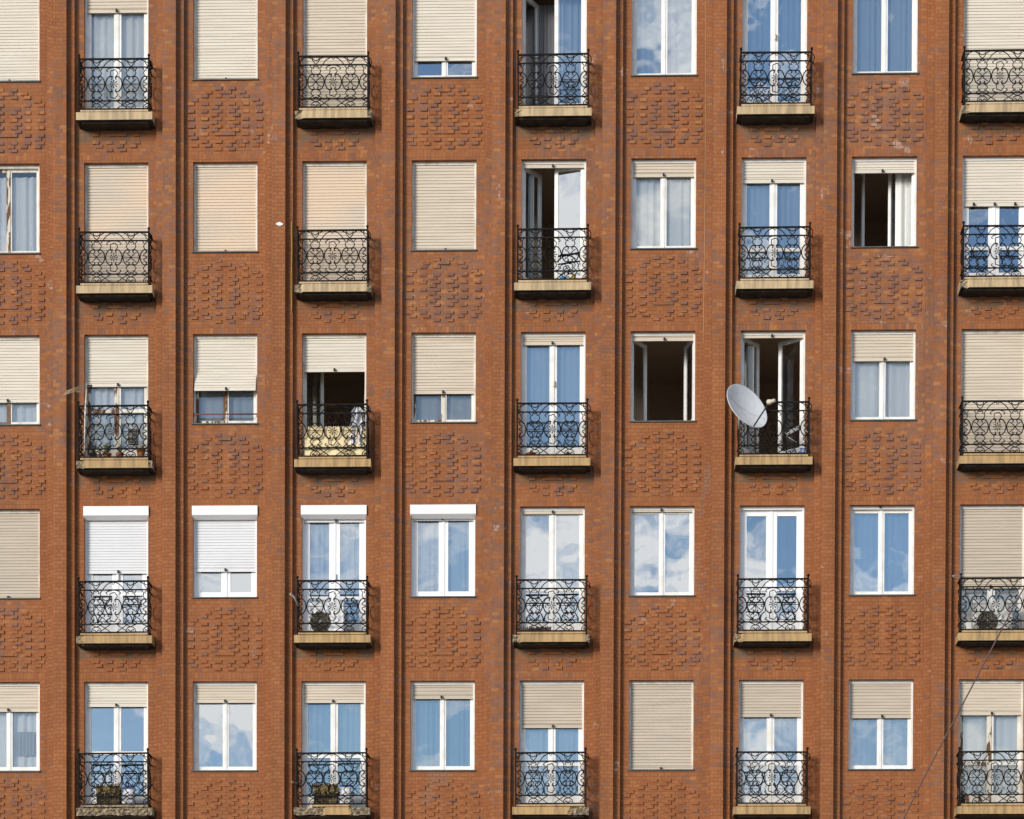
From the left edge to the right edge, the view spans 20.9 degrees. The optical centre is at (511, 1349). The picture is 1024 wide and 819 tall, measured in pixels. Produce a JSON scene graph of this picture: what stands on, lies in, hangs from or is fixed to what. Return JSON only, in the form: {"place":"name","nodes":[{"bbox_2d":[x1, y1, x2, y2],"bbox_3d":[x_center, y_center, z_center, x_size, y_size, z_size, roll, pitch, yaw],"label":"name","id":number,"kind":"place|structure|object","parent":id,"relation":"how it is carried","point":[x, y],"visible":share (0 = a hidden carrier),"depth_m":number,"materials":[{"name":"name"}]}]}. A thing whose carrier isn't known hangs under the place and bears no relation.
{"place":"outdoors","nodes":[
{"label":"outdoors","id":0,"kind":"place"},
{"bbox_2d":[523,626,550,629],"bbox_3d":[0.444,-12.828,49.473,0.510,0.125,0.160,0,1,2],"label":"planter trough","id":1,"kind":"object","parent":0,"point":[547,628],"visible":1,"depth_m":49.40,"materials":[{"name":"grey"}]},
{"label":"pavement","id":2,"kind":"structure","parent":0,"visible":0},
{"bbox_2d":[0,0,1023,818],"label":"apartment building","id":3,"kind":"structure","parent":2,"relation":"on","point":[244,244],"depth_m":49.66,"materials":[{"name":"brick"}]},
{"bbox_2d":[0,0,40,82],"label":"window","id":4,"kind":"structure","parent":3,"relation":"in","point":[19,19],"depth_m":49.87,"materials":[{"name":"white paint"}]},
{"bbox_2d":[0,165,40,253],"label":"window","id":5,"kind":"structure","parent":3,"relation":"in","point":[19,197],"depth_m":50.05,"materials":[{"name":"glass"}]},
{"bbox_2d":[0,337,40,425],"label":"window","id":6,"kind":"structure","parent":3,"relation":"in","point":[19,356],"depth_m":50.00,"materials":[{"name":"white paint"}]},
{"bbox_2d":[0,510,40,598],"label":"window","id":7,"kind":"structure","parent":3,"relation":"in","point":[19,529],"depth_m":50.08,"materials":[{"name":"white paint"}]},
{"bbox_2d":[0,683,40,771],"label":"window","id":8,"kind":"structure","parent":3,"relation":"in","point":[19,702],"depth_m":50.19,"materials":[{"name":"white paint"}]},
{"bbox_2d":[64,384,91,451],"bbox_3d":[-7.717,-16.601,49.393,0.521,1.202,0.111,0,1,-23],"label":"television aerial","id":9,"kind":"object","parent":3,"relation":"attached to","point":[88,387],"visible":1,"depth_m":49.46,"materials":[{"name":"grey metal"}]},
{"bbox_2d":[89,445,96,456],"bbox_3d":[-7.495,-16.061,49.689,0.151,0.310,0.151,0,1,2],"label":"potted plant","id":10,"kind":"object","parent":3,"relation":"on","point":[90,453],"visible":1,"depth_m":49.65,"materials":[{"name":"green plant"}]},
{"bbox_2d":[102,444,111,455],"bbox_3d":[-7.239,-16.042,49.662,0.177,0.276,0.173,0,1,2],"label":"potted plant","id":11,"kind":"object","parent":3,"relation":"on","point":[109,454],"visible":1,"depth_m":49.62,"materials":[{"name":"green plant"}]},
{"bbox_2d":[94,782,121,803],"bbox_3d":[-7.228,-9.957,49.777,0.485,0.425,0.243,0,1,2],"label":"potted plant","id":12,"kind":"object","parent":3,"relation":"on","point":[105,788],"visible":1,"depth_m":49.69,"materials":[{"name":"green plant"}]},
{"bbox_2d":[83,506,148,631],"bbox_3d":[-7.112,-14.002,50.000,1.178,2.299,0.228,0,1,2],"label":"balcony door","id":13,"kind":"structure","parent":3,"relation":"in","point":[116,537],"depth_m":50.03,"materials":[{"name":"white plastic"}]},
{"bbox_2d":[85,0,147,107],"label":"balcony door","id":14,"kind":"structure","parent":3,"relation":"in","point":[113,28],"depth_m":49.93,"materials":[{"name":"white paint"}]},
{"bbox_2d":[85,164,147,280],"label":"balcony door","id":15,"kind":"structure","parent":3,"relation":"in","point":[116,196],"depth_m":49.89,"materials":[{"name":"white paint"}]},
{"bbox_2d":[85,336,147,456],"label":"balcony door","id":16,"kind":"structure","parent":3,"relation":"in","point":[116,367],"depth_m":49.97,"materials":[{"name":"white paint"}]},
{"bbox_2d":[85,683,147,803],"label":"balcony door","id":17,"kind":"structure","parent":3,"relation":"in","point":[116,695],"depth_m":50.10,"materials":[{"name":"white paint"}]},
{"bbox_2d":[116,446,123,455],"bbox_3d":[-7.007,-16.041,49.656,0.151,0.275,0.151,0,1,2],"label":"potted plant","id":18,"kind":"object","parent":3,"relation":"on","point":[118,453],"visible":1,"depth_m":49.62,"materials":[{"name":"green plant"}]},
{"bbox_2d":[122,787,134,802],"bbox_3d":[-6.879,-9.923,49.809,0.216,0.359,0.150,0,1,2],"label":"plastic canister","id":19,"kind":"object","parent":3,"relation":"on","point":[130,789],"visible":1,"depth_m":49.73,"materials":[{"name":"white plastic"}]},
{"bbox_2d":[128,429,137,444],"bbox_3d":[-6.764,-16.305,49.612,0.178,0.268,0.100,0,1,2],"label":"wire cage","id":20,"kind":"object","parent":3,"relation":"attached to","point":[130,441],"visible":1,"depth_m":49.57,"materials":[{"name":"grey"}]},
{"bbox_2d":[136,447,145,455],"bbox_3d":[-6.628,-16.001,49.625,0.173,0.200,0.173,0,1,2],"label":"flower pot","id":21,"kind":"object","parent":3,"relation":"on","point":[140,452],"visible":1,"depth_m":49.56,"materials":[{"name":"orange ceramic"}]},
{"bbox_2d":[191,505,257,598],"bbox_3d":[-5.152,-14.320,49.937,1.194,1.648,0.228,0,1,2],"label":"window","id":22,"kind":"structure","parent":3,"relation":"in","point":[225,537],"depth_m":49.97,"materials":[{"name":"white plastic"}]},
{"bbox_2d":[191,682,257,771],"bbox_3d":[-5.162,-11.209,50.012,1.194,1.617,0.218,0,1,2],"label":"window","id":23,"kind":"structure","parent":3,"relation":"in","point":[225,693],"depth_m":50.03,"materials":[{"name":"white paint"}]},
{"bbox_2d":[192,163,257,252],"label":"window","id":24,"kind":"structure","parent":3,"relation":"in","point":[225,195],"depth_m":49.83,"materials":[{"name":"white paint"}]},
{"bbox_2d":[192,335,257,424],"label":"window","id":25,"kind":"structure","parent":3,"relation":"in","point":[225,366],"depth_m":49.89,"materials":[{"name":"white paint"}]},
{"bbox_2d":[192,0,258,80],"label":"window","id":26,"kind":"structure","parent":3,"relation":"in","point":[225,31],"depth_m":49.76,"materials":[{"name":"white paint"}]},
{"bbox_2d":[291,222,291,311],"bbox_3d":[-3.936,-19.343,49.613,0.028,1.594,0.014,0,1,2],"label":"facade wire","id":27,"kind":"object","parent":3,"relation":"attached to","point":[291,269],"visible":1,"depth_m":49.61,"materials":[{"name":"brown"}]},
{"bbox_2d":[312,782,338,802],"bbox_3d":[-3.333,-9.947,49.665,0.486,0.436,0.243,0,1,2],"label":"potted plant","id":28,"kind":"object","parent":3,"relation":"on","point":[329,799],"visible":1,"depth_m":49.58,"materials":[{"name":"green plant"}]},
{"bbox_2d":[309,603,344,632],"bbox_3d":[-3.304,-13.063,49.681,0.620,0.560,0.290,0,1,2],"label":"air conditioner","id":29,"kind":"object","parent":3,"relation":"on","point":[323,615],"visible":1,"depth_m":49.57,"materials":[{"name":"white plastic"}]},
{"bbox_2d":[302,335,365,454],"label":"balcony door","id":30,"kind":"structure","parent":3,"relation":"in","point":[321,353],"depth_m":49.83,"materials":[{"name":"white paint"}]},
{"bbox_2d":[301,505,366,630],"bbox_3d":[-3.193,-13.987,49.922,1.178,2.299,0.296,0,1,2],"label":"balcony door","id":31,"kind":"structure","parent":3,"relation":"in","point":[333,536],"depth_m":49.97,"materials":[{"name":"white plastic"}]},
{"bbox_2d":[302,682,365,807],"bbox_3d":[-3.202,-10.877,50.039,1.152,2.268,0.204,0,1,2],"label":"balcony door","id":32,"kind":"structure","parent":3,"relation":"in","point":[333,713],"depth_m":50.08,"materials":[{"name":"white paint"}]},
{"bbox_2d":[303,0,366,105],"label":"balcony door","id":33,"kind":"structure","parent":3,"relation":"in","point":[330,27],"depth_m":49.71,"materials":[{"name":"white paint"}]},
{"bbox_2d":[303,162,366,279],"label":"balcony door","id":34,"kind":"structure","parent":3,"relation":"in","point":[334,194],"depth_m":49.77,"materials":[{"name":"white paint"}]},
{"bbox_2d":[305,426,365,456],"bbox_3d":[-3.144,-16.159,49.426,1.090,0.548,0.023,0,1,2],"label":"balcony screen","id":35,"kind":"object","parent":3,"relation":"attached to","point":[323,439],"visible":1,"depth_m":49.43,"materials":[{"name":"beige fabric"}]},
{"bbox_2d":[339,785,350,806],"bbox_3d":[-2.985,-9.921,49.697,0.197,0.387,0.150,0,1,2],"label":"plastic canister","id":36,"kind":"object","parent":3,"relation":"on","point":[346,789],"visible":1,"depth_m":49.62,"materials":[{"name":"white plastic"}]},
{"bbox_2d":[350,407,365,444],"bbox_3d":[-2.761,-16.432,49.402,0.320,0.660,0.076,0,1,2],"label":"hanging garment","id":37,"kind":"object","parent":3,"relation":"hanging from","point":[358,419],"visible":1,"depth_m":49.39,"materials":[{"name":"grey fabric"}]},
{"bbox_2d":[409,504,475,597],"bbox_3d":[-1.233,-14.305,49.858,1.194,1.648,0.296,0,1,2],"label":"window","id":38,"kind":"structure","parent":3,"relation":"in","point":[442,536],"depth_m":49.92,"materials":[{"name":"glass"}]},
{"bbox_2d":[409,682,475,770],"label":"window","id":39,"kind":"structure","parent":3,"relation":"in","point":[442,713],"depth_m":50.04,"materials":[{"name":"glass"}]},
{"bbox_2d":[410,162,476,250],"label":"window","id":40,"kind":"structure","parent":3,"relation":"in","point":[443,193],"depth_m":49.71,"materials":[{"name":"white paint"}]},
{"bbox_2d":[410,334,476,423],"bbox_3d":[-1.222,-17.387,49.793,1.194,1.617,0.285,0,1,2],"label":"window","id":41,"kind":"structure","parent":3,"relation":"in","point":[443,365],"depth_m":49.78,"materials":[{"name":"white paint"}]},
{"bbox_2d":[411,0,477,78],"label":"window","id":42,"kind":"structure","parent":3,"relation":"in","point":[444,31],"depth_m":49.65,"materials":[{"name":"white paint"}]},
{"bbox_2d":[519,681,583,802],"bbox_3d":[0.716,-10.862,49.926,1.152,2.268,0.203,0,1,2],"label":"balcony door","id":43,"kind":"structure","parent":3,"relation":"in","point":[551,712],"depth_m":49.90,"materials":[{"name":"white paint"}]},
{"bbox_2d":[520,508,584,629],"bbox_3d":[0.726,-13.957,49.857,1.152,2.268,0.204,0,1,2],"label":"balcony door","id":44,"kind":"structure","parent":3,"relation":"in","point":[551,548],"depth_m":49.92,"materials":[{"name":"white paint"}]},
{"bbox_2d":[521,161,585,278],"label":"balcony door","id":45,"kind":"structure","parent":3,"relation":"in","point":[531,216],"depth_m":49.80,"materials":[{"name":"white paint"}]},
{"bbox_2d":[521,333,585,453],"bbox_3d":[0.737,-17.055,49.787,1.152,2.268,0.204,0,1,2],"label":"balcony door","id":46,"kind":"structure","parent":3,"relation":"in","point":[552,364],"depth_m":49.84,"materials":[{"name":"white paint"}]},
{"bbox_2d":[522,0,586,104],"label":"balcony door","id":47,"kind":"structure","parent":3,"relation":"in","point":[561,27],"depth_m":49.83,"materials":[{"name":"white paint"}]},
{"bbox_2d":[628,507,694,596],"bbox_3d":[2.685,-14.273,49.751,1.194,1.617,0.286,0,1,2],"label":"window","id":48,"kind":"structure","parent":3,"relation":"in","point":[661,548],"depth_m":49.86,"materials":[{"name":"glass"}]},
{"bbox_2d":[628,681,694,770],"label":"window","id":49,"kind":"structure","parent":3,"relation":"in","point":[660,712],"depth_m":49.81,"materials":[{"name":"white paint"}]},
{"bbox_2d":[629,332,695,421],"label":"window","id":50,"kind":"structure","parent":3,"relation":"in","point":[689,349],"depth_m":49.75,"materials":[{"name":"white paint"}]},
{"bbox_2d":[630,160,696,249],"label":"window","id":51,"kind":"structure","parent":3,"relation":"in","point":[663,192],"depth_m":49.71,"materials":[{"name":"glass"}]},
{"bbox_2d":[631,0,697,76],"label":"window","id":52,"kind":"structure","parent":3,"relation":"in","point":[664,32],"depth_m":49.66,"materials":[{"name":"glass"}]},
{"bbox_2d":[703,59,705,331],"bbox_3d":[3.425,-21.450,49.359,0.036,7.128,0.008,0,1,2],"label":"facade wire","id":53,"kind":"object","parent":3,"relation":"attached to","point":[705,163],"visible":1,"depth_m":49.36,"materials":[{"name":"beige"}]},
{"bbox_2d":[727,384,775,428],"bbox_3d":[4.262,-16.550,48.668,0.859,0.832,0.821,1,1,20],"label":"satellite dish","id":54,"kind":"object","parent":3,"relation":"attached to","point":[748,408],"visible":1,"depth_m":48.80,"materials":[{"name":"metal"}]},
{"bbox_2d":[738,681,802,801],"bbox_3d":[4.634,-10.846,49.814,1.152,2.268,0.204,0,1,2],"label":"balcony door","id":55,"kind":"structure","parent":3,"relation":"in","point":[770,712],"depth_m":49.81,"materials":[{"name":"white paint"}]},
{"bbox_2d":[739,507,803,629],"bbox_3d":[4.644,-13.941,49.759,1.152,2.268,0.174,0,1,2],"label":"balcony door","id":56,"kind":"structure","parent":3,"relation":"in","point":[771,546],"depth_m":49.77,"materials":[{"name":"white plastic"}]},
{"bbox_2d":[740,332,804,452],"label":"balcony door","id":57,"kind":"structure","parent":3,"relation":"in","point":[747,352],"depth_m":49.84,"materials":[{"name":"white paint"}]},
{"bbox_2d":[741,159,805,276],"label":"balcony door","id":58,"kind":"structure","parent":3,"relation":"in","point":[773,191],"depth_m":49.63,"materials":[{"name":"white paint"}]},
{"bbox_2d":[742,0,806,101],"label":"balcony door","id":59,"kind":"structure","parent":3,"relation":"in","point":[767,25],"depth_m":49.60,"materials":[{"name":"white paint"}]},
{"bbox_2d":[785,426,811,442],"bbox_3d":[5.095,-16.299,49.421,0.432,0.253,0.013,-26,0,2],"label":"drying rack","id":60,"kind":"object","parent":3,"relation":"attached to","point":[793,431],"visible":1,"depth_m":49.42,"materials":[{"name":"grey metal"}]},
{"bbox_2d":[847,680,913,769],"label":"window","id":61,"kind":"structure","parent":3,"relation":"in","point":[880,712],"depth_m":49.73,"materials":[{"name":"glass"}]},
{"bbox_2d":[848,506,915,595],"bbox_3d":[6.603,-14.268,49.639,1.194,1.638,0.287,0,1,2],"label":"window","id":62,"kind":"structure","parent":3,"relation":"in","point":[881,537],"depth_m":49.75,"materials":[{"name":"glass"}]},
{"bbox_2d":[849,331,916,420],"bbox_3d":[6.613,-17.356,49.569,1.194,1.617,0.286,0,1,2],"label":"window","id":63,"kind":"structure","parent":3,"relation":"in","point":[882,362],"depth_m":49.61,"materials":[{"name":"glass"}]},
{"bbox_2d":[850,158,917,247],"bbox_3d":[6.629,-20.414,49.694,1.194,1.617,0.674,0,1,2],"label":"window","id":64,"kind":"structure","parent":3,"relation":"in","point":[905,169],"depth_m":49.70,"materials":[{"name":"white paint"}]},
{"bbox_2d":[851,0,918,74],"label":"window","id":65,"kind":"structure","parent":3,"relation":"in","point":[884,31],"depth_m":49.54,"materials":[{"name":"glass"}]},
{"bbox_2d":[903,587,1023,818],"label":"overhead cable","id":66,"kind":"object","parent":3,"relation":"attached to","point":[963,702],"visible":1,"depth_m":46.59,"materials":[{"name":"brown rubber"}]},
{"bbox_2d":[958,680,1022,804],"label":"balcony door","id":67,"kind":"structure","parent":3,"relation":"in","point":[991,715],"depth_m":49.71,"materials":[{"name":"white paint"}]},
{"bbox_2d":[971,600,1012,628],"bbox_3d":[8.530,-13.013,49.341,0.700,0.565,0.290,0,1,2],"label":"air conditioner","id":68,"kind":"object","parent":3,"relation":"on","point":[987,613],"visible":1,"depth_m":49.23,"materials":[{"name":"white metal"}]},
{"bbox_2d":[960,505,1023,628],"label":"balcony door","id":69,"kind":"structure","parent":3,"relation":"in","point":[991,537],"depth_m":49.58,"materials":[{"name":"white paint"}]},
{"bbox_2d":[961,330,1023,451],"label":"balcony door","id":70,"kind":"structure","parent":3,"relation":"in","point":[992,362],"depth_m":49.50,"materials":[{"name":"white paint"}]},
{"bbox_2d":[962,157,1023,279],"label":"balcony door","id":71,"kind":"structure","parent":3,"relation":"in","point":[993,187],"depth_m":49.46,"materials":[{"name":"white plastic"}]},
{"bbox_2d":[963,0,1023,103],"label":"balcony door","id":72,"kind":"structure","parent":3,"relation":"in","point":[988,24],"depth_m":49.37,"materials":[{"name":"white paint"}]}
]}

